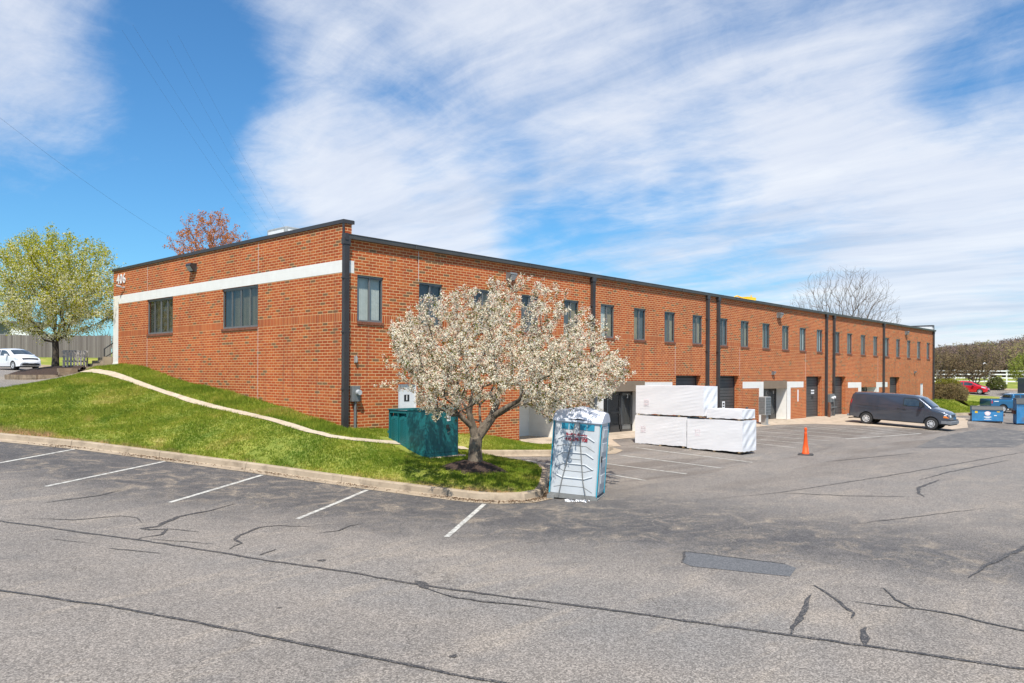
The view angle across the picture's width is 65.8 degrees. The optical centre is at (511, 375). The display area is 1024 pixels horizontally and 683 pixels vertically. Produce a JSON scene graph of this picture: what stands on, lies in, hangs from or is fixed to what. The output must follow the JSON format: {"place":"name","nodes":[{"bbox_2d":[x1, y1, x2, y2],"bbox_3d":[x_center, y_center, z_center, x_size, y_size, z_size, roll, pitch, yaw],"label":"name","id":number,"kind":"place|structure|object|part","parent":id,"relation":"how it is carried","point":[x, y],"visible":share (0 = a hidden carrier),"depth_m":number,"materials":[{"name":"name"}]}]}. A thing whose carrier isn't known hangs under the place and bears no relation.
{"place":"outdoors","nodes":[
{"label":"outdoors","id":0,"kind":"place"},
{"bbox_2d":[0,367,84,386],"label":"parking lot","id":1,"kind":"structure","parent":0,"point":[4,382],"depth_m":37.41,"materials":[{"name":"grey asphalt"}]},
{"bbox_2d":[0,348,40,369],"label":"hatchback car","id":2,"kind":"object","parent":1,"relation":"on","point":[14,358],"visible":0.99,"depth_m":56.83,"materials":[{"name":"white paint"}]},
{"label":"side window","id":3,"kind":"part","parent":2,"relation":"part of","materials":[{"name":"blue glass"}]},
{"bbox_2d":[5,368,78,379],"bbox_3d":[-22.553,-0.017,37.493,3.675,0.667,1.259,0,0,2],"label":"timber planter","id":4,"kind":"object","parent":1,"relation":"on","point":[64,371],"visible":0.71,"depth_m":37.37,"materials":[{"name":"brown wood"}]},
{"bbox_2d":[10,365,84,374],"bbox_3d":[-22.818,-0.252,39.182,4.550,0.585,3.550,0,0,43],"label":"mulch bed","id":5,"kind":"object","parent":4,"relation":"in","point":[50,370],"visible":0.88,"depth_m":38.40,"materials":[{"name":"brown soil"}]},
{"bbox_2d":[0,223,125,365],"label":"pear tree","id":6,"kind":"object","parent":5,"relation":"on","point":[76,304],"visible":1,"depth_m":38.99,"materials":[{"name":"green plant"}]},
{"bbox_2d":[62,350,88,370],"bbox_3d":[-21.702,-0.627,39.379,1.300,1.240,0.970,0,0,-25],"label":"picket fence","id":7,"kind":"object","parent":5,"relation":"on","point":[75,354],"visible":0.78,"depth_m":39.15,"materials":[{"name":"grey wood"}]},
{"bbox_2d":[80,343,112,368],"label":"entrance steps","id":8,"kind":"structure","parent":1,"relation":"on","point":[104,360],"depth_m":39.42,"materials":[{"name":"concrete"}]},
{"bbox_2d":[38,352,111,365],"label":"grass verge","id":9,"kind":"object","parent":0,"point":[46,360],"depth_m":64.44,"materials":[{"name":"green plant"}]},
{"bbox_2d":[0,321,52,334],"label":"siding building","id":10,"kind":"structure","parent":9,"relation":"on","point":[3,331],"depth_m":94.13,"materials":[{"name":"white paint"}]},
{"bbox_2d":[0,335,112,357],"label":"wooden fence","id":11,"kind":"object","parent":9,"relation":"on","point":[94,346],"visible":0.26,"depth_m":65.98,"materials":[{"name":"grey wood"}]},
{"bbox_2d":[87,328,112,348],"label":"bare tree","id":12,"kind":"object","parent":9,"relation":"on","point":[102,335],"visible":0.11,"depth_m":89.33,"materials":[{"name":"grey plant"}]},
{"bbox_2d":[3,120,187,247],"bbox_3d":[-35.004,-16.690,66.499,0.009,8.529,37.389,0,0,8],"label":"power cable","id":13,"kind":"object","parent":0,"point":[79,177],"visible":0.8,"depth_m":64.12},
{"bbox_2d":[123,32,261,235],"bbox_3d":[-20.284,-13.556,57.003,0.005,4.365,42.295,0,0,-7],"label":"power cable","id":14,"kind":"object","parent":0,"point":[176,113],"visible":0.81,"depth_m":43.99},
{"bbox_2d":[162,207,249,254],"bbox_3d":[-22.828,-6.689,59.992,7.245,12.117,7.033,0,0,43],"label":"maple tree","id":15,"kind":"object","parent":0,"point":[210,237],"visible":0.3,"depth_m":58.85,"materials":[{"name":"red plant"}]},
{"bbox_2d":[0,363,608,492],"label":"lawn","id":16,"kind":"structure","parent":0,"point":[305,454],"depth_m":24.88,"materials":[{"name":"green plant"}]},
{"bbox_2d":[81,369,467,448],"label":"footpath","id":17,"kind":"structure","parent":16,"relation":"on","point":[143,384],"depth_m":28.79,"materials":[{"name":"concrete"}]},
{"bbox_2d":[430,454,465,457],"bbox_3d":[-3.025,2.818,26.377,2.120,0.365,2.100,0,0,43],"label":"concrete pad","id":18,"kind":"object","parent":16,"relation":"on","point":[451,455],"visible":0.14,"depth_m":26.12,"materials":[{"name":"grey concrete"}]},
{"bbox_2d":[387,407,459,457],"bbox_3d":[-2.997,1.846,26.465,2.034,1.610,1.540,0,0,43],"label":"transformer","id":19,"kind":"object","parent":18,"relation":"on","point":[414,430],"visible":0.94,"depth_m":25.80,"materials":[{"name":"green paint"}]},
{"bbox_2d":[440,459,508,474],"bbox_3d":[-1.123,2.617,22.761,1.993,0.411,2.059,0,0,-17],"label":"mulch ring","id":20,"kind":"object","parent":16,"relation":"on","point":[466,466],"visible":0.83,"depth_m":22.34,"materials":[{"name":"brown wood"}]},
{"bbox_2d":[374,273,635,461],"bbox_3d":[-0.267,-0.048,22.207,7.557,5.633,7.943,0,0,43],"label":"crabapple tree","id":21,"kind":"object","parent":16,"relation":"on","point":[558,373],"visible":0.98,"depth_m":20.65,"materials":[{"name":"white plant"}]},
{"bbox_2d":[0,409,1023,682],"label":"parking lot","id":22,"kind":"structure","parent":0,"point":[624,543],"depth_m":12.49,"materials":[{"name":"grey asphalt"}]},
{"bbox_2d":[0,433,552,503],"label":"kerb","id":23,"kind":"structure","parent":22,"relation":"on","point":[540,489],"depth_m":22.40,"materials":[{"name":"concrete"}]},
{"bbox_2d":[28,442,556,502],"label":"dead leaves","id":24,"kind":"object","parent":22,"relation":"on","point":[534,499],"visible":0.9,"depth_m":21.29,"materials":[{"name":"brown plant"}]},
{"bbox_2d":[277,559,457,656],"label":"tar spots","id":25,"kind":"object","parent":22,"relation":"on","point":[454,655],"visible":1,"depth_m":8.79,"materials":[{"name":"grey asphalt"}]},
{"bbox_2d":[0,426,921,536],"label":"parking lines","id":26,"kind":"object","parent":22,"relation":"on","point":[460,524],"visible":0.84,"depth_m":20.85,"materials":[{"name":"paint"}]},
{"bbox_2d":[0,452,1023,682],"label":"crack sealant","id":27,"kind":"object","parent":22,"relation":"on","point":[864,637],"visible":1,"depth_m":10.74,"materials":[{"name":"black asphalt"}]},
{"bbox_2d":[112,219,935,441],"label":"brick building","id":28,"kind":"structure","parent":22,"relation":"on","point":[299,319],"depth_m":33.83,"materials":[{"name":"red brick"}]},
{"bbox_2d":[146,297,172,336],"bbox_3d":[-15.867,-2.653,35.997,2.692,1.705,0.405,0,0,43],"label":"window","id":29,"kind":"structure","parent":28,"relation":"in","point":[161,324],"depth_m":36.28,"materials":[{"name":"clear glass"}]},
{"bbox_2d":[221,285,257,331],"bbox_3d":[-10.576,-2.623,31.144,2.812,1.705,0.405,0,0,43],"label":"window","id":30,"kind":"structure","parent":28,"relation":"in","point":[241,302],"depth_m":31.31,"materials":[{"name":"grey glass"}]},
{"bbox_2d":[267,226,298,234],"bbox_3d":[-9.494,-5.504,34.532,1.530,1.620,1.830,0,0,43],"label":"rooftop unit","id":31,"kind":"object","parent":28,"relation":"on","point":[278,230],"visible":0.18,"depth_m":33.71,"materials":[{"name":"white paint"}]},
{"bbox_2d":[357,275,383,325],"bbox_3d":[-4.989,-2.581,27.305,0.405,1.685,1.122,0,0,43],"label":"window","id":32,"kind":"structure","parent":28,"relation":"in","point":[369,288],"depth_m":27.30,"materials":[{"name":"grey glass"}]},
{"bbox_2d":[419,282,442,328],"bbox_3d":[-3.123,-2.570,29.338,0.405,1.685,1.162,0,0,43],"label":"window","id":33,"kind":"structure","parent":28,"relation":"in","point":[424,288],"depth_m":29.41,"materials":[{"name":"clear glass"}]},
{"bbox_2d":[473,289,493,331],"bbox_3d":[-1.248,-2.560,31.383,0.405,1.685,1.112,0,0,43],"label":"window","id":34,"kind":"structure","parent":28,"relation":"in","point":[484,293],"depth_m":31.37,"materials":[{"name":"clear glass"}]},
{"bbox_2d":[521,294,537,334],"bbox_3d":[0.635,-2.549,33.436,0.405,1.685,1.122,0,0,43],"label":"window","id":35,"kind":"structure","parent":28,"relation":"in","point":[525,298],"depth_m":33.39,"materials":[{"name":"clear glass"}]},
{"bbox_2d":[564,299,578,337],"bbox_3d":[2.538,-2.538,35.510,0.405,1.685,1.112,0,0,43],"label":"window","id":36,"kind":"structure","parent":28,"relation":"in","point":[568,303],"depth_m":35.54,"materials":[{"name":"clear glass"}]},
{"bbox_2d":[601,304,614,339],"bbox_3d":[4.404,-2.527,37.544,0.405,1.685,1.132,0,0,43],"label":"window","id":37,"kind":"structure","parent":28,"relation":"in","point":[607,311],"depth_m":37.74,"materials":[{"name":"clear glass"}]},
{"bbox_2d":[634,308,646,341],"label":"window","id":38,"kind":"structure","parent":28,"relation":"in","point":[638,312],"depth_m":39.62,"materials":[{"name":"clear glass"}]},
{"bbox_2d":[664,311,675,343],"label":"window","id":39,"kind":"structure","parent":28,"relation":"in","point":[669,316],"depth_m":41.73,"materials":[{"name":"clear glass"}]},
{"bbox_2d":[692,315,702,345],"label":"window","id":40,"kind":"structure","parent":28,"relation":"in","point":[697,319],"depth_m":43.92,"materials":[{"name":"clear glass"}]},
{"bbox_2d":[720,318,727,346],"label":"window","id":41,"kind":"structure","parent":28,"relation":"in","point":[722,328],"depth_m":46.09,"materials":[{"name":"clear glass"}]},
{"bbox_2d":[734,295,755,299],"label":"yellow lift","id":42,"kind":"object","parent":28,"relation":"on","point":[752,298],"visible":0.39,"depth_m":70.09,"materials":[{"name":"yellow metal"}]},
{"bbox_2d":[741,320,749,348],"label":"window","id":43,"kind":"structure","parent":28,"relation":"in","point":[744,324],"depth_m":48.15,"materials":[{"name":"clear glass"}]},
{"bbox_2d":[762,323,770,349],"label":"window","id":44,"kind":"structure","parent":28,"relation":"in","point":[765,327],"depth_m":50.15,"materials":[{"name":"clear glass"}]},
{"bbox_2d":[782,325,789,350],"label":"window","id":45,"kind":"structure","parent":28,"relation":"in","point":[784,328],"depth_m":52.39,"materials":[{"name":"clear glass"}]},
{"bbox_2d":[800,328,806,351],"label":"window","id":46,"kind":"structure","parent":28,"relation":"in","point":[802,330],"depth_m":54.64,"materials":[{"name":"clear glass"}]},
{"bbox_2d":[817,330,822,352],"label":"window","id":47,"kind":"structure","parent":28,"relation":"in","point":[819,332],"depth_m":56.77,"materials":[{"name":"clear glass"}]},
{"bbox_2d":[836,332,839,354],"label":"window","id":48,"kind":"structure","parent":28,"relation":"in","point":[837,333],"depth_m":59.34,"materials":[{"name":"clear glass"}]},
{"bbox_2d":[847,333,852,354],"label":"window","id":49,"kind":"structure","parent":28,"relation":"in","point":[848,334],"depth_m":60.97,"materials":[{"name":"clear glass"}]},
{"bbox_2d":[861,335,865,355],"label":"window","id":50,"kind":"structure","parent":28,"relation":"in","point":[862,336],"depth_m":63.26,"materials":[{"name":"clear glass"}]},
{"bbox_2d":[873,336,877,356],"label":"window","id":51,"kind":"structure","parent":28,"relation":"in","point":[874,337],"depth_m":65.31,"materials":[{"name":"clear glass"}]},
{"bbox_2d":[885,338,889,357],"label":"window","id":52,"kind":"structure","parent":28,"relation":"in","point":[885,338],"depth_m":67.55,"materials":[{"name":"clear glass"}]},
{"bbox_2d":[896,339,900,357],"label":"window","id":53,"kind":"structure","parent":28,"relation":"in","point":[897,356],"depth_m":69.69,"materials":[{"name":"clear glass"}]},
{"bbox_2d":[907,340,910,358],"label":"window","id":54,"kind":"structure","parent":28,"relation":"in","point":[908,342],"depth_m":72.15,"materials":[{"name":"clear glass"}]},
{"bbox_2d":[917,341,920,359],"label":"window","id":55,"kind":"structure","parent":28,"relation":"in","point":[918,343],"depth_m":74.42,"materials":[{"name":"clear glass"}]},
{"bbox_2d":[482,445,621,456],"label":"kerb","id":56,"kind":"structure","parent":22,"relation":"on","point":[530,453],"depth_m":29.13,"materials":[{"name":"concrete"}]},
{"bbox_2d":[565,499,589,501],"bbox_3d":[1.599,3.074,19.398,0.633,0.069,0.099,0,0,16],"label":"plastic bag","id":57,"kind":"object","parent":22,"relation":"on","point":[567,500],"visible":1,"depth_m":19.39,"materials":[{"name":"white plastic"}]},
{"bbox_2d":[547,397,609,500],"bbox_3d":[1.764,1.848,20.371,1.290,2.640,1.320,4,0,16],"label":"portable toilet","id":58,"kind":"object","parent":22,"relation":"on","point":[579,450],"visible":0.98,"depth_m":19.84,"materials":[{"name":"white plastic"}]},
{"bbox_2d":[598,426,607,491],"bbox_3d":[2.343,2.123,20.197,0.048,1.630,0.840,4,0,16],"label":"door","id":59,"kind":"structure","parent":58,"relation":"in","point":[604,429],"depth_m":20.08,"materials":[{"name":"plastic"}]},
{"bbox_2d":[635,414,700,447],"bbox_3d":[6.790,2.388,34.514,2.577,1.285,1.237,0,0,43],"label":"lumber pack","id":60,"kind":"object","parent":22,"relation":"on","point":[663,430],"visible":0.81,"depth_m":34.03,"materials":[{"name":"white plastic"}]},
{"bbox_2d":[636,385,717,416],"bbox_3d":[7.090,1.080,34.233,3.347,1.305,1.217,0,0,43],"label":"lumber pack","id":61,"kind":"object","parent":60,"relation":"on","point":[683,400],"visible":0.96,"depth_m":33.58,"materials":[{"name":"white plastic"}]},
{"bbox_2d":[687,417,755,452],"bbox_3d":[8.676,2.449,32.782,2.516,1.305,1.237,0,0,43],"label":"lumber pack","id":62,"kind":"object","parent":22,"relation":"on","point":[731,435],"visible":0.98,"depth_m":32.20,"materials":[{"name":"white plastic"}]},
{"bbox_2d":[707,408,754,419],"bbox_3d":[8.998,1.576,32.508,1.599,0.435,1.140,0,0,43],"label":"lumber pack","id":63,"kind":"object","parent":62,"relation":"on","point":[733,413],"visible":1,"depth_m":32.06,"materials":[{"name":"white plastic"}]},
{"bbox_2d":[682,552,795,575],"bbox_3d":[3.673,3.127,13.141,1.935,0.001,1.031,0,0,28],"label":"asphalt patch","id":64,"kind":"object","parent":22,"relation":"on","point":[720,562],"visible":1,"depth_m":13.08,"materials":[{"name":"grey asphalt"}]},
{"bbox_2d":[798,428,813,455],"bbox_3d":[12.026,2.696,32.398,0.600,1.120,0.600,0,0,23],"label":"traffic cone","id":65,"kind":"object","parent":22,"relation":"on","point":[805,450],"visible":1,"depth_m":32.32,"materials":[{"name":"orange plastic"}]},
{"bbox_2d":[768,414,968,429],"bbox_3d":[27.156,3.220,55.996,8.900,0.534,25.980,0,0,43],"label":"concrete apron","id":66,"kind":"object","parent":22,"relation":"on","point":[840,419],"visible":0.52,"depth_m":52.88,"materials":[{"name":"beige concrete"}]},
{"bbox_2d":[828,402,830,416],"bbox_3d":[22.749,2.470,56.705,0.253,1.085,0.260,0,0,43],"label":"bollard","id":67,"kind":"object","parent":66,"relation":"on","point":[829,409],"visible":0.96,"depth_m":56.65,"materials":[{"name":"metal"}]},
{"bbox_2d":[847,392,958,429],"bbox_3d":[25.457,2.240,51.657,6.320,2.135,2.580,4,3,42],"label":"cargo van","id":68,"kind":"object","parent":66,"relation":"on","point":[869,407],"visible":1,"depth_m":50.92,"materials":[{"name":"grey paint"}]},
{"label":"side window","id":69,"kind":"part","parent":68,"relation":"part of","materials":[{"name":"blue glass"}]},
{"bbox_2d":[955,405,978,415],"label":"kerb","id":70,"kind":"structure","parent":22,"relation":"on","point":[960,414],"depth_m":67.50,"materials":[{"name":"concrete"}]},
{"bbox_2d":[916,427,1023,447],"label":"asphalt patch","id":71,"kind":"object","parent":22,"relation":"on","point":[992,437],"visible":1,"depth_m":42.32,"materials":[{"name":"grey asphalt"}]},
{"bbox_2d":[968,406,1004,422],"bbox_3d":[36.408,2.965,60.705,2.330,1.238,1.320,0,0,24],"label":"dumpster","id":72,"kind":"object","parent":22,"relation":"on","point":[986,413],"visible":0.94,"depth_m":60.19,"materials":[{"name":"blue metal"}]},
{"bbox_2d":[979,393,1023,412],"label":"pickup truck","id":73,"kind":"object","parent":22,"relation":"on","point":[1005,401],"visible":0.62,"depth_m":74.15,"materials":[{"name":"blue paint"}]},
{"bbox_2d":[1011,398,1023,424],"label":"dumpster","id":74,"kind":"object","parent":22,"relation":"on","point":[1017,411],"visible":1,"depth_m":58.32,"materials":[{"name":"blue metal"}]},
{"bbox_2d":[0,0,1023,351],"label":"sky","id":75,"kind":"structure","parent":0,"point":[742,148],"materials":[{"name":"blue"}]},
{"bbox_2d":[522,422,776,445],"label":"sidewalk","id":76,"kind":"structure","parent":0,"point":[622,436],"depth_m":36.90,"materials":[{"name":"concrete"}]},
{"bbox_2d":[758,396,770,424],"bbox_3d":[15.292,2.138,47.863,0.500,1.720,0.775,0,0,43],"label":"mailbox cabinet","id":77,"kind":"object","parent":76,"relation":"on","point":[764,407],"visible":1,"depth_m":47.67,"materials":[{"name":"grey metal"}]},
{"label":"mail slot doors","id":78,"kind":"part","parent":77,"relation":"part of","materials":[{"name":"grey metal"}]},
{"bbox_2d":[790,265,900,323],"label":"bare tree","id":79,"kind":"object","parent":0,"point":[851,303],"visible":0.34,"depth_m":101.30,"materials":[{"name":"grey plant"}]},
{"bbox_2d":[936,395,999,412],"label":"grass bank","id":80,"kind":"structure","parent":0,"point":[977,398],"depth_m":88.25,"materials":[{"name":"green plant"}]},
{"bbox_2d":[932,399,979,412],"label":"grass","id":81,"kind":"structure","parent":80,"relation":"on","point":[956,408],"depth_m":74.42,"materials":[{"name":"green plant"}]},
{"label":"mulch bed","id":82,"kind":"object","parent":80,"relation":"on","visible":0},
{"bbox_2d":[935,378,969,400],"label":"hedge bush","id":83,"kind":"object","parent":82,"relation":"on","point":[953,389],"visible":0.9,"depth_m":78.55,"materials":[{"name":"green plant"}]},
{"bbox_2d":[936,373,1017,388],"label":"meadow","id":84,"kind":"structure","parent":0,"point":[1012,385],"depth_m":111.92,"materials":[{"name":"green plant"}]},
{"bbox_2d":[935,335,1023,376],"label":"distant wood","id":85,"kind":"object","parent":84,"relation":"on","point":[1008,350],"visible":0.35,"depth_m":144.23,"materials":[{"name":"brown plant"}]},
{"bbox_2d":[935,370,1023,383],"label":"rail fence","id":86,"kind":"object","parent":84,"relation":"on","point":[1006,378],"visible":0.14,"depth_m":107.94,"materials":[{"name":"white wood"}]},
{"bbox_2d":[985,375,1007,389],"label":"flowering bush","id":87,"kind":"object","parent":84,"relation":"on","point":[996,383],"visible":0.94,"depth_m":98.87,"materials":[{"name":"green plant"}]},
{"bbox_2d":[968,390,1017,396],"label":"side road","id":88,"kind":"structure","parent":0,"point":[997,393],"depth_m":96.18,"materials":[{"name":"grey asphalt"}]},
{"bbox_2d":[935,345,962,380],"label":"ornamental tree","id":89,"kind":"object","parent":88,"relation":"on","point":[948,374],"visible":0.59,"depth_m":99.81,"materials":[{"name":"brown plant"}]},
{"bbox_2d":[960,381,989,393],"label":"hatchback car","id":90,"kind":"object","parent":88,"relation":"on","point":[971,386],"visible":0.51,"depth_m":94.97,"materials":[{"name":"red paint"}]},
{"bbox_2d":[946,341,1004,382],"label":"ornamental tree","id":91,"kind":"object","parent":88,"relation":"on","point":[986,369],"visible":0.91,"depth_m":99.52,"materials":[{"name":"brown plant"}]},
{"bbox_2d":[1005,351,1023,381],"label":"green tree","id":92,"kind":"object","parent":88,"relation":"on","point":[1020,363],"visible":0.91,"depth_m":92.31,"materials":[{"name":"green plant"}]},
{"bbox_2d":[1018,378,1023,392],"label":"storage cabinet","id":93,"kind":"object","parent":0,"point":[1020,385],"visible":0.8,"depth_m":88.18,"materials":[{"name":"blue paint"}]}
]}

